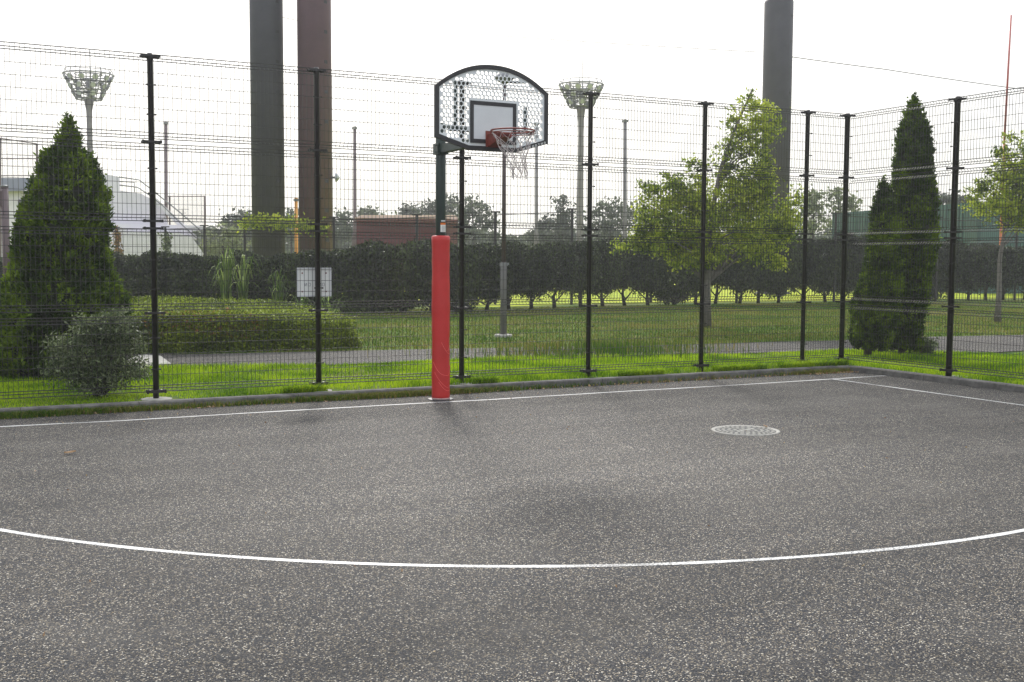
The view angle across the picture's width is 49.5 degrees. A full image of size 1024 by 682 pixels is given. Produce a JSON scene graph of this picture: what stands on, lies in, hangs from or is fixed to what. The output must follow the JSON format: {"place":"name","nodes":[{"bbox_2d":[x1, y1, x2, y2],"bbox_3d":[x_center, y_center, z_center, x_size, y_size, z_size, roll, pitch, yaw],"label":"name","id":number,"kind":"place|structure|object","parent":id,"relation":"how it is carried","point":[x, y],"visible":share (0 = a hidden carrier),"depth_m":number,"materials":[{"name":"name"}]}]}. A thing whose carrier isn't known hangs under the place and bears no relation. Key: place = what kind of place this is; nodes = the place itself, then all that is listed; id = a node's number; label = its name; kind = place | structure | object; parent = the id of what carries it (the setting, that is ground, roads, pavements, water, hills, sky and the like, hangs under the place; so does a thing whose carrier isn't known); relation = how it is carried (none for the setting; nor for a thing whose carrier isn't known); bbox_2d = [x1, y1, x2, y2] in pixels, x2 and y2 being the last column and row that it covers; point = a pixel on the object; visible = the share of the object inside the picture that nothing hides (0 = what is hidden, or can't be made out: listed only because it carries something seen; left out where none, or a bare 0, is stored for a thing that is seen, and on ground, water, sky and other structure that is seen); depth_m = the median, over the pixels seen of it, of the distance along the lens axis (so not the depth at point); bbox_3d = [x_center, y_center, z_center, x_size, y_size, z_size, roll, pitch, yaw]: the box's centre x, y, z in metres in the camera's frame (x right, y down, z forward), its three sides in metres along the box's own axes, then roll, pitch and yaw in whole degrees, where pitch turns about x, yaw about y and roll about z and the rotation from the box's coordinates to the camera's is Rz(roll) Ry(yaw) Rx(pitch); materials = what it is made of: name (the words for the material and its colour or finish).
{"place":"outdoors","nodes":[
{"label":"outdoors","id":0,"kind":"place"},
{"bbox_2d":[0,372,1023,681],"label":"court ground","id":1,"kind":"structure","parent":0,"point":[654,472],"depth_m":6.77,"materials":[{"name":"asphalt"}]},
{"bbox_2d":[0,368,852,418],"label":"kerb weeds","id":2,"kind":"object","parent":1,"relation":"on","point":[161,407],"visible":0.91,"depth_m":13.23,"materials":[{"name":"plant"}]},
{"bbox_2d":[9,371,858,418],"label":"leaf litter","id":3,"kind":"object","parent":1,"relation":"on","point":[577,385],"visible":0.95,"depth_m":15.41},
{"bbox_2d":[0,375,884,426],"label":"baseline marking","id":4,"kind":"object","parent":1,"relation":"on","point":[410,403],"visible":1,"depth_m":12.95,"materials":[{"name":"paint"}]},
{"bbox_2d":[428,65,547,400],"bbox_3d":[-0.505,-1.055,12.361,2.155,3.880,1.287,4,6,42],"label":"basketball hoop","id":5,"kind":"object","parent":1,"relation":"on","point":[493,125],"visible":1,"depth_m":12.12,"materials":[{"name":"green paint"}]},
{"bbox_2d":[0,365,1023,413],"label":"kerb","id":6,"kind":"structure","parent":1,"relation":"on","point":[934,378],"depth_m":14.83,"materials":[{"name":"concrete"}]},
{"bbox_2d":[0,528,1023,567],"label":"arc marking","id":7,"kind":"object","parent":1,"relation":"on","point":[517,566],"visible":1,"depth_m":6.28,"materials":[{"name":"paint"}]},
{"bbox_2d":[4,375,1023,669],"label":"court debris","id":8,"kind":"object","parent":1,"relation":"on","point":[466,397],"visible":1,"depth_m":10.85,"materials":[{"name":"brown plant"}]},
{"bbox_2d":[711,425,779,435],"bbox_3d":[2.331,0.906,11.085,0.676,0.039,0.676,4,6,43],"label":"manhole cover","id":9,"kind":"object","parent":1,"relation":"on","point":[744,430],"visible":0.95,"depth_m":11.05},
{"bbox_2d":[0,272,1023,407],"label":"lawn ground","id":10,"kind":"structure","parent":0,"point":[1011,300],"depth_m":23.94,"materials":[{"name":"plant"}]},
{"bbox_2d":[0,185,9,274],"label":"fence post","id":11,"kind":"object","parent":10,"relation":"on","point":[4,194],"visible":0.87,"depth_m":24.88,"materials":[{"name":"metal"}]},
{"bbox_2d":[1,178,27,243],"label":"gym building","id":12,"kind":"structure","parent":10,"relation":"on","point":[13,184],"depth_m":74.80,"materials":[{"name":"white concrete"}]},
{"bbox_2d":[0,111,134,379],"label":"conifer","id":13,"kind":"object","parent":10,"relation":"on","point":[75,246],"visible":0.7,"depth_m":14.82,"materials":[{"name":"green plant"}]},
{"bbox_2d":[33,305,161,397],"bbox_3d":[-4.824,0.125,12.901,1.409,1.149,0.898,-2,5,-27],"label":"shrub","id":14,"kind":"object","parent":10,"relation":"on","point":[81,376],"visible":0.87,"depth_m":12.85,"materials":[{"name":"green plant"}]},
{"bbox_2d":[112,251,137,298],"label":"hedge shrub","id":15,"kind":"object","parent":10,"relation":"on","point":[116,256],"visible":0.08,"depth_m":33.64,"materials":[{"name":"green plant"}]},
{"bbox_2d":[113,254,163,305],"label":"hedge shrub","id":16,"kind":"object","parent":10,"relation":"on","point":[131,259],"visible":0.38,"depth_m":33.39,"materials":[{"name":"green plant"}]},
{"bbox_2d":[118,355,170,370],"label":"concrete slab","id":17,"kind":"structure","parent":10,"relation":"on","point":[160,359],"depth_m":17.07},
{"bbox_2d":[134,250,187,297],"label":"hedge shrub","id":18,"kind":"object","parent":10,"relation":"on","point":[148,263],"visible":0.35,"depth_m":33.43,"materials":[{"name":"green plant"}]},
{"bbox_2d":[162,252,211,304],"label":"hedge shrub","id":19,"kind":"object","parent":10,"relation":"on","point":[177,263],"visible":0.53,"depth_m":33.38,"materials":[{"name":"green plant"}]},
{"bbox_2d":[186,255,235,298],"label":"hedge shrub","id":20,"kind":"object","parent":10,"relation":"on","point":[200,264],"visible":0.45,"depth_m":33.34,"materials":[{"name":"green plant"}]},
{"bbox_2d":[194,206,251,245],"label":"distant tree","id":21,"kind":"object","parent":10,"relation":"on","point":[241,212],"visible":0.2,"depth_m":109.52,"materials":[{"name":"green plant"}]},
{"bbox_2d":[206,246,246,299],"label":"reed clump","id":22,"kind":"object","parent":10,"relation":"on","point":[228,294],"visible":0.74,"depth_m":31.50,"materials":[{"name":"green plant"}]},
{"bbox_2d":[213,249,266,299],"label":"hedge shrub","id":23,"kind":"object","parent":10,"relation":"on","point":[238,261],"visible":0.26,"depth_m":33.39,"materials":[{"name":"green plant"}]},
{"bbox_2d":[217,254,267,300],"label":"reed clump","id":24,"kind":"object","parent":10,"relation":"on","point":[243,290],"visible":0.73,"depth_m":31.82,"materials":[{"name":"green plant"}]},
{"bbox_2d":[129,294,362,353],"bbox_3d":[-6.072,-0.337,21.270,5.211,1.014,5.338,-2,5,-27],"label":"hedge","id":25,"kind":"object","parent":10,"relation":"on","point":[277,327],"visible":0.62,"depth_m":19.45,"materials":[{"name":"green plant"}]},
{"bbox_2d":[240,255,287,300],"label":"hedge shrub","id":26,"kind":"object","parent":10,"relation":"on","point":[266,258],"visible":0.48,"depth_m":33.27,"materials":[{"name":"green plant"}]},
{"bbox_2d":[249,0,284,269],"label":"steel pillar","id":27,"kind":"structure","parent":10,"relation":"on","point":[266,29],"depth_m":47.01,"materials":[{"name":"metal"}]},
{"bbox_2d":[256,268,296,299],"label":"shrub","id":28,"kind":"object","parent":10,"relation":"on","point":[281,294],"visible":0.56,"depth_m":32.02,"materials":[{"name":"green plant"}]},
{"bbox_2d":[265,252,312,303],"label":"hedge shrub","id":29,"kind":"object","parent":10,"relation":"on","point":[276,256],"visible":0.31,"depth_m":33.30,"materials":[{"name":"green plant"}]},
{"bbox_2d":[285,208,298,253],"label":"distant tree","id":30,"kind":"object","parent":10,"relation":"on","point":[288,211],"visible":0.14,"depth_m":99.70,"materials":[{"name":"green plant"}]},
{"bbox_2d":[282,248,343,309],"bbox_3d":[-6.005,-1.820,33.752,1.808,2.014,1.871,1,4,6],"label":"hedge shrub","id":31,"kind":"object","parent":10,"relation":"on","point":[310,259],"visible":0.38,"depth_m":33.18,"materials":[{"name":"green plant"}]},
{"bbox_2d":[297,0,332,251],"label":"steel pillar","id":32,"kind":"structure","parent":10,"relation":"on","point":[313,33],"depth_m":46.97,"materials":[{"name":"metal"}]},
{"bbox_2d":[311,249,374,312],"bbox_3d":[-5.105,-1.814,33.730,1.924,2.047,1.995,1,4,9],"label":"hedge shrub","id":33,"kind":"object","parent":10,"relation":"on","point":[340,255],"visible":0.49,"depth_m":33.05,"materials":[{"name":"green plant"}]},
{"bbox_2d":[332,203,400,245],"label":"distant tree","id":34,"kind":"object","parent":10,"relation":"on","point":[369,211],"visible":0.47,"depth_m":104.65,"materials":[{"name":"green plant"}]},
{"bbox_2d":[341,239,405,313],"bbox_3d":[-4.253,-1.891,33.676,1.882,2.484,1.879,2,4,17],"label":"hedge shrub","id":35,"kind":"object","parent":10,"relation":"on","point":[374,247],"visible":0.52,"depth_m":33.08,"materials":[{"name":"green plant"}]},
{"bbox_2d":[371,242,430,312],"bbox_3d":[-3.330,-1.813,33.652,1.730,2.378,1.687,3,5,32],"label":"hedge shrub","id":36,"kind":"object","parent":10,"relation":"on","point":[397,250],"visible":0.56,"depth_m":33.12,"materials":[{"name":"green plant"}]},
{"bbox_2d":[399,202,419,214],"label":"distant tree","id":37,"kind":"object","parent":10,"relation":"on","point":[407,208],"visible":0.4,"depth_m":109.44,"materials":[{"name":"green plant"}]},
{"bbox_2d":[0,41,855,398],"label":"wire fence","id":38,"kind":"object","parent":10,"relation":"on","point":[316,149],"visible":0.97,"depth_m":14.08,"materials":[{"name":"metal"}]},
{"bbox_2d":[297,268,331,296],"bbox_3d":[-2.417,-0.720,13.570,0.432,0.352,0.018,-2,5,-27],"label":"notice board","id":39,"kind":"object","parent":38,"relation":"attached to","point":[302,273],"visible":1,"depth_m":13.56,"materials":[{"name":"white paint"}]},
{"bbox_2d":[403,237,458,312],"bbox_3d":[-2.477,-2.020,33.799,1.784,2.439,1.779,0,4,-7],"label":"hedge shrub","id":40,"kind":"object","parent":10,"relation":"on","point":[422,244],"visible":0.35,"depth_m":33.21,"materials":[{"name":"green plant"}]},
{"bbox_2d":[408,193,468,241],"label":"distant tree","id":41,"kind":"object","parent":10,"relation":"on","point":[433,208],"visible":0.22,"depth_m":104.54,"materials":[{"name":"green plant"}]},
{"bbox_2d":[430,244,485,312],"bbox_3d":[-1.680,-1.834,34.133,1.608,2.313,1.665,2,5,25],"label":"hedge shrub","id":42,"kind":"object","parent":10,"relation":"on","point":[472,254],"visible":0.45,"depth_m":33.74,"materials":[{"name":"green plant"}]},
{"bbox_2d":[447,193,508,245],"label":"distant tree","id":43,"kind":"object","parent":10,"relation":"on","point":[468,208],"visible":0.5,"depth_m":99.74,"materials":[{"name":"green plant"}]},
{"bbox_2d":[464,242,514,309],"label":"hedge shrub","id":44,"kind":"object","parent":10,"relation":"on","point":[482,250],"visible":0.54,"depth_m":34.50,"materials":[{"name":"green plant"}]},
{"bbox_2d":[0,338,1010,407],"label":"grass","id":45,"kind":"structure","parent":10,"relation":"on","point":[419,381],"depth_m":15.54,"materials":[{"name":"plant"}]},
{"bbox_2d":[484,241,533,310],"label":"hedge shrub","id":46,"kind":"object","parent":10,"relation":"on","point":[525,259],"visible":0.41,"depth_m":35.26,"materials":[{"name":"green plant"}]},
{"bbox_2d":[494,73,523,337],"bbox_3d":[-0.084,-2.813,23.175,0.576,5.572,0.418,-2,5,-27],"label":"lamp post","id":47,"kind":"object","parent":10,"relation":"on","point":[504,309],"visible":0.55,"depth_m":23.18,"materials":[{"name":"metal"}]},
{"bbox_2d":[0,208,1023,304],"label":"park fence","id":48,"kind":"object","parent":10,"relation":"on","point":[495,214],"visible":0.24,"depth_m":43.86,"materials":[{"name":"metal"}]},
{"bbox_2d":[157,231,173,252],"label":"climbing vine","id":49,"kind":"object","parent":48,"relation":"attached to","point":[165,241],"visible":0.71,"depth_m":50.70,"materials":[{"name":"green plant"}]},
{"bbox_2d":[234,211,332,236],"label":"climbing vine","id":50,"kind":"object","parent":48,"relation":"attached to","point":[245,226],"visible":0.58,"depth_m":44.52,"materials":[{"name":"green plant"}]},
{"bbox_2d":[193,225,831,275],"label":"wood","id":51,"kind":"object","parent":10,"relation":"on","point":[522,238],"visible":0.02,"depth_m":119.71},
{"bbox_2d":[514,243,558,308],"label":"hedge shrub","id":52,"kind":"object","parent":10,"relation":"on","point":[548,271],"visible":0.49,"depth_m":36.01,"materials":[{"name":"green plant"}]},
{"bbox_2d":[520,213,556,244],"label":"distant tree","id":53,"kind":"object","parent":10,"relation":"on","point":[540,232],"visible":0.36,"depth_m":99.63,"materials":[{"name":"green plant"}]},
{"bbox_2d":[532,240,579,308],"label":"hedge shrub","id":54,"kind":"object","parent":10,"relation":"on","point":[574,267],"visible":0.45,"depth_m":36.90,"materials":[{"name":"green plant"}]},
{"bbox_2d":[544,194,575,242],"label":"distant tree","id":55,"kind":"object","parent":10,"relation":"on","point":[564,198],"visible":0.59,"depth_m":94.71,"materials":[{"name":"green plant"}]},
{"bbox_2d":[279,357,848,393],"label":"kerb grass","id":56,"kind":"structure","parent":10,"relation":"on","point":[302,388],"depth_m":15.73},
{"bbox_2d":[121,335,1023,365],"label":"footpath","id":57,"kind":"structure","parent":10,"relation":"on","point":[330,357],"depth_m":19.20,"materials":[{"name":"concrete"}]},
{"bbox_2d":[558,60,603,277],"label":"floodlight mast","id":58,"kind":"object","parent":10,"relation":"on","point":[583,101],"visible":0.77,"depth_m":79.12,"materials":[{"name":"painted steel"},{"name":"glass"}]},
{"bbox_2d":[561,240,601,307],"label":"hedge shrub","id":59,"kind":"object","parent":10,"relation":"on","point":[579,288],"visible":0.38,"depth_m":37.88,"materials":[{"name":"green plant"}]},
{"bbox_2d":[367,334,806,363],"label":"tall weeds","id":60,"kind":"object","parent":10,"relation":"on","point":[600,348],"visible":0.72,"depth_m":19.04,"materials":[{"name":"plant"}]},
{"bbox_2d":[583,239,625,305],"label":"hedge shrub","id":61,"kind":"object","parent":10,"relation":"on","point":[608,286],"visible":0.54,"depth_m":38.71,"materials":[{"name":"green plant"}]},
{"bbox_2d":[575,195,646,240],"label":"distant tree","id":62,"kind":"object","parent":10,"relation":"on","point":[602,232],"visible":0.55,"depth_m":97.63,"materials":[{"name":"green plant"}]},
{"bbox_2d":[603,238,649,305],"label":"hedge shrub","id":63,"kind":"object","parent":10,"relation":"on","point":[637,256],"visible":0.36,"depth_m":39.38,"materials":[{"name":"green plant"}]},
{"bbox_2d":[627,241,669,304],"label":"hedge shrub","id":64,"kind":"object","parent":10,"relation":"on","point":[658,283],"visible":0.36,"depth_m":39.99,"materials":[{"name":"green plant"}]},
{"bbox_2d":[650,241,699,304],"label":"hedge shrub","id":65,"kind":"object","parent":10,"relation":"on","point":[670,288],"visible":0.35,"depth_m":40.49,"materials":[{"name":"green plant"}]},
{"bbox_2d":[609,87,810,326],"bbox_3d":[4.876,-3.246,27.134,5.001,5.926,2.059,0,4,1],"label":"young tree","id":66,"kind":"object","parent":10,"relation":"on","point":[678,201],"visible":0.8,"depth_m":27.02,"materials":[{"name":"green plant"}]},
{"bbox_2d":[711,244,741,303],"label":"hedge shrub","id":67,"kind":"object","parent":10,"relation":"on","point":[726,281],"visible":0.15,"depth_m":41.59,"materials":[{"name":"green plant"}]},
{"bbox_2d":[720,233,763,303],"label":"hedge shrub","id":68,"kind":"object","parent":10,"relation":"on","point":[745,283],"visible":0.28,"depth_m":42.15,"materials":[{"name":"green plant"}]},
{"bbox_2d":[739,238,778,302],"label":"hedge shrub","id":69,"kind":"object","parent":10,"relation":"on","point":[765,275],"visible":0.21,"depth_m":42.72,"materials":[{"name":"green plant"}]},
{"bbox_2d":[756,0,793,293],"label":"steel pillar","id":70,"kind":"structure","parent":10,"relation":"on","point":[777,53],"depth_m":54.77,"materials":[{"name":"metal"}]},
{"bbox_2d":[794,57,1023,88],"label":"steel cable","id":71,"kind":"object","parent":70,"relation":"attached to","point":[906,72],"visible":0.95,"depth_m":57.15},
{"bbox_2d":[760,235,802,302],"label":"hedge shrub","id":72,"kind":"object","parent":10,"relation":"on","point":[790,273],"visible":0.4,"depth_m":43.02,"materials":[{"name":"green plant"}]},
{"bbox_2d":[784,237,823,297],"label":"hedge shrub","id":73,"kind":"object","parent":10,"relation":"on","point":[818,261],"visible":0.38,"depth_m":43.56,"materials":[{"name":"green plant"}]},
{"bbox_2d":[809,237,847,301],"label":"hedge shrub","id":74,"kind":"object","parent":10,"relation":"on","point":[837,272],"visible":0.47,"depth_m":44.07,"materials":[{"name":"green plant"}]},
{"bbox_2d":[825,231,865,297],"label":"hedge shrub","id":75,"kind":"object","parent":10,"relation":"on","point":[852,270],"visible":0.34,"depth_m":44.49,"materials":[{"name":"green plant"}]},
{"bbox_2d":[847,174,906,355],"bbox_3d":[6.114,-1.219,18.661,1.013,3.163,0.909,-2,5,-27],"label":"conifer","id":76,"kind":"object","parent":10,"relation":"on","point":[881,236],"visible":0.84,"depth_m":18.49,"materials":[{"name":"green plant"}]},
{"bbox_2d":[887,91,942,353],"bbox_3d":[6.880,-1.998,19.173,1.100,4.651,1.017,-2,5,-27],"label":"conifer","id":77,"kind":"object","parent":10,"relation":"on","point":[925,236],"visible":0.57,"depth_m":18.93,"materials":[{"name":"green plant"}]},
{"bbox_2d":[832,201,1023,293],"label":"metal wall building","id":78,"kind":"structure","parent":10,"relation":"on","point":[945,213],"depth_m":58.74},
{"bbox_2d":[920,335,940,353],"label":"shrub","id":79,"kind":"object","parent":10,"relation":"on","point":[927,342],"visible":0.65,"depth_m":19.19,"materials":[{"name":"green plant"}]},
{"bbox_2d":[845,87,1023,378],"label":"wire fence","id":80,"kind":"object","parent":10,"relation":"on","point":[955,168],"visible":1,"depth_m":15.61,"materials":[{"name":"metal"}]},
{"bbox_2d":[930,245,948,300],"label":"hedge shrub","id":81,"kind":"object","parent":10,"relation":"on","point":[943,275],"visible":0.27,"depth_m":46.41,"materials":[{"name":"green plant"}]},
{"bbox_2d":[931,239,970,300],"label":"hedge shrub","id":82,"kind":"object","parent":10,"relation":"on","point":[964,256],"visible":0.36,"depth_m":46.82,"materials":[{"name":"green plant"}]},
{"bbox_2d":[937,190,976,204],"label":"distant tree","id":83,"kind":"object","parent":10,"relation":"on","point":[960,197],"visible":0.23,"depth_m":94.45,"materials":[{"name":"green plant"}]},
{"bbox_2d":[955,244,994,299],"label":"hedge shrub","id":84,"kind":"object","parent":10,"relation":"on","point":[972,254],"visible":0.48,"depth_m":47.12,"materials":[{"name":"green plant"}]},
{"bbox_2d":[970,243,1006,299],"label":"hedge shrub","id":85,"kind":"object","parent":10,"relation":"on","point":[994,269],"visible":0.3,"depth_m":47.66,"materials":[{"name":"green plant"}]},
{"bbox_2d":[958,130,1023,322],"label":"young tree","id":86,"kind":"object","parent":10,"relation":"on","point":[990,203],"visible":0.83,"depth_m":29.91,"materials":[{"name":"green plant"}]},
{"bbox_2d":[990,246,1023,299],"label":"hedge shrub","id":87,"kind":"object","parent":10,"relation":"on","point":[1006,283],"visible":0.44,"depth_m":47.93,"materials":[{"name":"green plant"}]},
{"bbox_2d":[0,0,1023,255],"label":"sky","id":88,"kind":"structure","parent":0,"point":[964,40],"materials":[{"name":"white"}]},
{"bbox_2d":[163,284,1022,306],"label":"playing field","id":89,"kind":"structure","parent":0,"point":[615,295],"depth_m":49.85,"materials":[{"name":"green plant"}]},
{"bbox_2d":[0,138,37,256],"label":"ball cage","id":90,"kind":"object","parent":89,"relation":"on","point":[30,158],"visible":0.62,"depth_m":66.00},
{"bbox_2d":[62,50,113,156],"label":"floodlight mast","id":91,"kind":"object","parent":89,"relation":"on","point":[89,86],"visible":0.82,"depth_m":78.79,"materials":[{"name":"metal"},{"name":"glass"}]},
{"bbox_2d":[104,175,209,279],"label":"spectator stand","id":92,"kind":"object","parent":89,"relation":"on","point":[143,208],"visible":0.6,"depth_m":59.20,"materials":[{"name":"white concrete"}]},
{"bbox_2d":[164,122,167,220],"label":"net pole","id":93,"kind":"object","parent":89,"relation":"on","point":[166,165],"visible":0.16,"depth_m":69.94,"materials":[{"name":"metal"}]},
{"bbox_2d":[168,196,205,225],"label":"ball cage","id":94,"kind":"object","parent":89,"relation":"on","point":[199,219],"visible":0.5,"depth_m":66.00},
{"bbox_2d":[198,221,251,257],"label":"distant tree","id":95,"kind":"object","parent":89,"relation":"on","point":[211,251],"visible":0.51,"depth_m":59.77,"materials":[{"name":"green plant"}]},
{"bbox_2d":[352,126,356,246],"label":"net pole","id":96,"kind":"object","parent":89,"relation":"on","point":[354,128],"visible":0.55,"depth_m":69.95,"materials":[{"name":"metal"}]},
{"bbox_2d":[357,215,457,283],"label":"shed","id":97,"kind":"structure","parent":89,"relation":"on","point":[450,230],"depth_m":60.00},
{"bbox_2d":[534,122,538,244],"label":"net pole","id":98,"kind":"object","parent":89,"relation":"on","point":[536,161],"visible":0.51,"depth_m":69.95,"materials":[{"name":"metal"}]},
{"bbox_2d":[622,119,627,273],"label":"net pole","id":99,"kind":"object","parent":89,"relation":"on","point":[624,234],"visible":0.59,"depth_m":69.94,"materials":[{"name":"metal"}]},
{"bbox_2d":[796,183,828,238],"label":"distant tree","id":100,"kind":"object","parent":89,"relation":"on","point":[812,203],"visible":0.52,"depth_m":77.67,"materials":[{"name":"green plant"}]},
{"bbox_2d":[816,184,862,235],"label":"distant tree","id":101,"kind":"object","parent":89,"relation":"on","point":[850,200],"visible":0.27,"depth_m":77.87,"materials":[{"name":"green plant"}]},
{"bbox_2d":[999,15,1011,244],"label":"foul pole","id":102,"kind":"object","parent":89,"relation":"on","point":[1007,81],"visible":0.37,"depth_m":54.96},
{"bbox_2d":[850,353,1023,384],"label":"grass","id":103,"kind":"structure","parent":0,"point":[998,358],"depth_m":16.86,"materials":[{"name":"plant"}]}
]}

